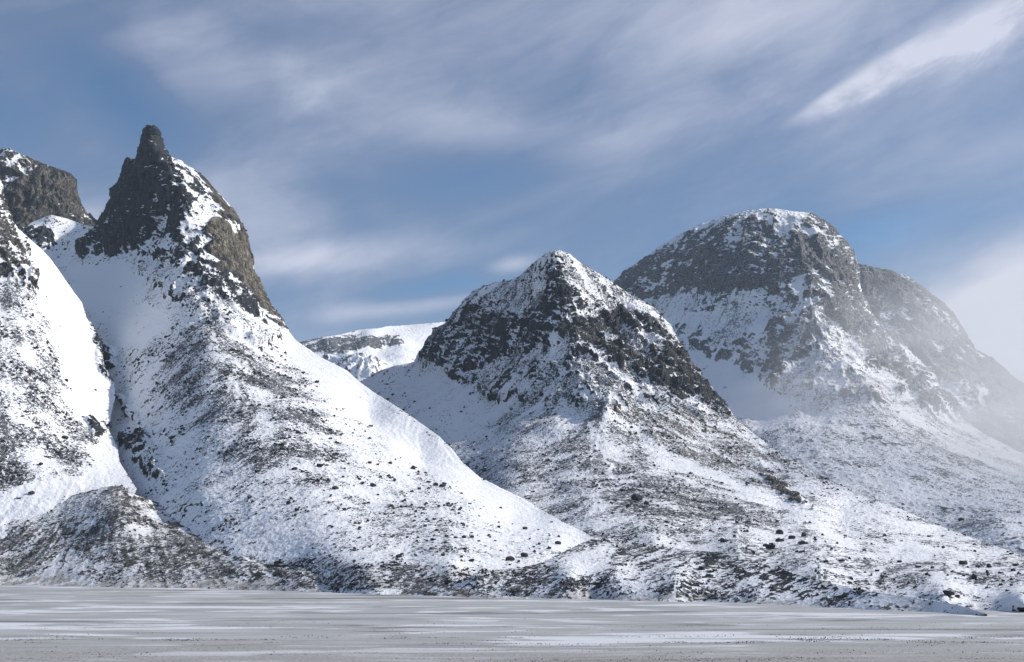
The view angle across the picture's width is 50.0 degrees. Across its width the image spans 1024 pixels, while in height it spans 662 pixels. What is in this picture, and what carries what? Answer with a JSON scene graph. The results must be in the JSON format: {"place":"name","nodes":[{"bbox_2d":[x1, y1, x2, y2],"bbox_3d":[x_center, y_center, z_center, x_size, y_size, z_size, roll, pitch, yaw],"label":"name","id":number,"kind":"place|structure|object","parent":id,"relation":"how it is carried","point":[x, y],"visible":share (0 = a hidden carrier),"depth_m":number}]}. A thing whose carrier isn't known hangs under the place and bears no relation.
{"place":"outdoors","nodes":[
{"label":"outdoors","id":0,"kind":"place"},
{"bbox_2d":[0,148,96,230],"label":"rocky cliff","id":1,"kind":"structure","parent":0,"point":[34,190],"depth_m":2909.69},
{"bbox_2d":[0,180,136,538],"bbox_3d":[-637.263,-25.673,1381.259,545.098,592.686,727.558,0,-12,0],"label":"snow shoulder","id":2,"kind":"object","parent":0,"point":[69,334],"visible":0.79,"depth_m":1337.16},
{"bbox_2d":[0,486,531,598],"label":"debris fan","id":3,"kind":"object","parent":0,"point":[64,565],"visible":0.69,"depth_m":873.18},
{"bbox_2d":[22,125,593,594],"bbox_3d":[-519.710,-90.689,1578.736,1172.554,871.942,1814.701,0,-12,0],"label":"spire mountain","id":4,"kind":"structure","parent":0,"point":[112,283],"depth_m":1250.11},
{"bbox_2d":[299,322,444,381],"bbox_3d":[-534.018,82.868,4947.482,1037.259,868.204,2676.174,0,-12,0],"label":"ice plateau","id":5,"kind":"structure","parent":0,"point":[359,355],"depth_m":4498.53},
{"bbox_2d":[0,585,1023,661],"bbox_3d":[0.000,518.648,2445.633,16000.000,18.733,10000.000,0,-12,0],"label":"valley floor","id":6,"kind":"structure","parent":0,"point":[113,613],"depth_m":315.16},
{"bbox_2d":[0,167,1023,661],"bbox_3d":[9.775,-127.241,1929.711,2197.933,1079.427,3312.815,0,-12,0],"label":"loose stones","id":7,"kind":"object","parent":6,"relation":"on","point":[32,387],"visible":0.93,"depth_m":1085.09},
{"bbox_2d":[0,0,1023,382],"label":"sky","id":8,"kind":"structure","parent":0,"point":[381,163]},
{"bbox_2d":[361,250,1023,611],"bbox_3d":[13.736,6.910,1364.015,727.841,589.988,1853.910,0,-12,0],"label":"pyramid mountain","id":9,"kind":"structure","parent":0,"point":[431,385],"depth_m":1445.13},
{"bbox_2d":[505,556,514,560],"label":"boulder","id":10,"kind":"object","parent":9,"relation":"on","point":[509,558],"visible":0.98,"depth_m":696.90},
{"bbox_2d":[631,494,643,499],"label":"boulder","id":11,"kind":"object","parent":9,"relation":"on","point":[636,497],"visible":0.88,"depth_m":1026.72},
{"bbox_2d":[720,537,728,542],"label":"boulder","id":12,"kind":"object","parent":9,"relation":"on","point":[723,539],"visible":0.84,"depth_m":745.72},
{"bbox_2d":[766,544,774,548],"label":"boulder","id":13,"kind":"object","parent":9,"relation":"on","point":[770,546],"visible":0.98,"depth_m":709.66},
{"bbox_2d":[775,529,782,533],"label":"boulder","id":14,"kind":"object","parent":9,"relation":"on","point":[779,531],"visible":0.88,"depth_m":796.40},
{"bbox_2d":[775,537,783,541],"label":"boulder","id":15,"kind":"object","parent":9,"relation":"on","point":[780,539],"visible":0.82,"depth_m":750.72},
{"bbox_2d":[798,540,808,544],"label":"boulder","id":16,"kind":"object","parent":9,"relation":"on","point":[800,542],"visible":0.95,"depth_m":716.77},
{"bbox_2d":[943,590,954,595],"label":"boulder","id":17,"kind":"object","parent":9,"relation":"on","point":[948,593],"visible":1,"depth_m":465.48},
{"bbox_2d":[959,560,967,564],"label":"boulder","id":18,"kind":"object","parent":9,"relation":"on","point":[962,562],"visible":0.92,"depth_m":592.07},
{"bbox_2d":[449,537,986,615],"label":"moraine","id":19,"kind":"structure","parent":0,"point":[592,559],"depth_m":564.09},
{"bbox_2d":[614,208,1023,554],"bbox_3d":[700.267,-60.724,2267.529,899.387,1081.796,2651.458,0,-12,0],"label":"dome mountain","id":20,"kind":"structure","parent":0,"point":[800,263],"depth_m":2651.20},
{"bbox_2d":[858,264,1023,452],"bbox_3d":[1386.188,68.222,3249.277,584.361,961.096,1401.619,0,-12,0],"label":"dark ridge","id":21,"kind":"structure","parent":0,"point":[985,393],"depth_m":3400.53}
]}

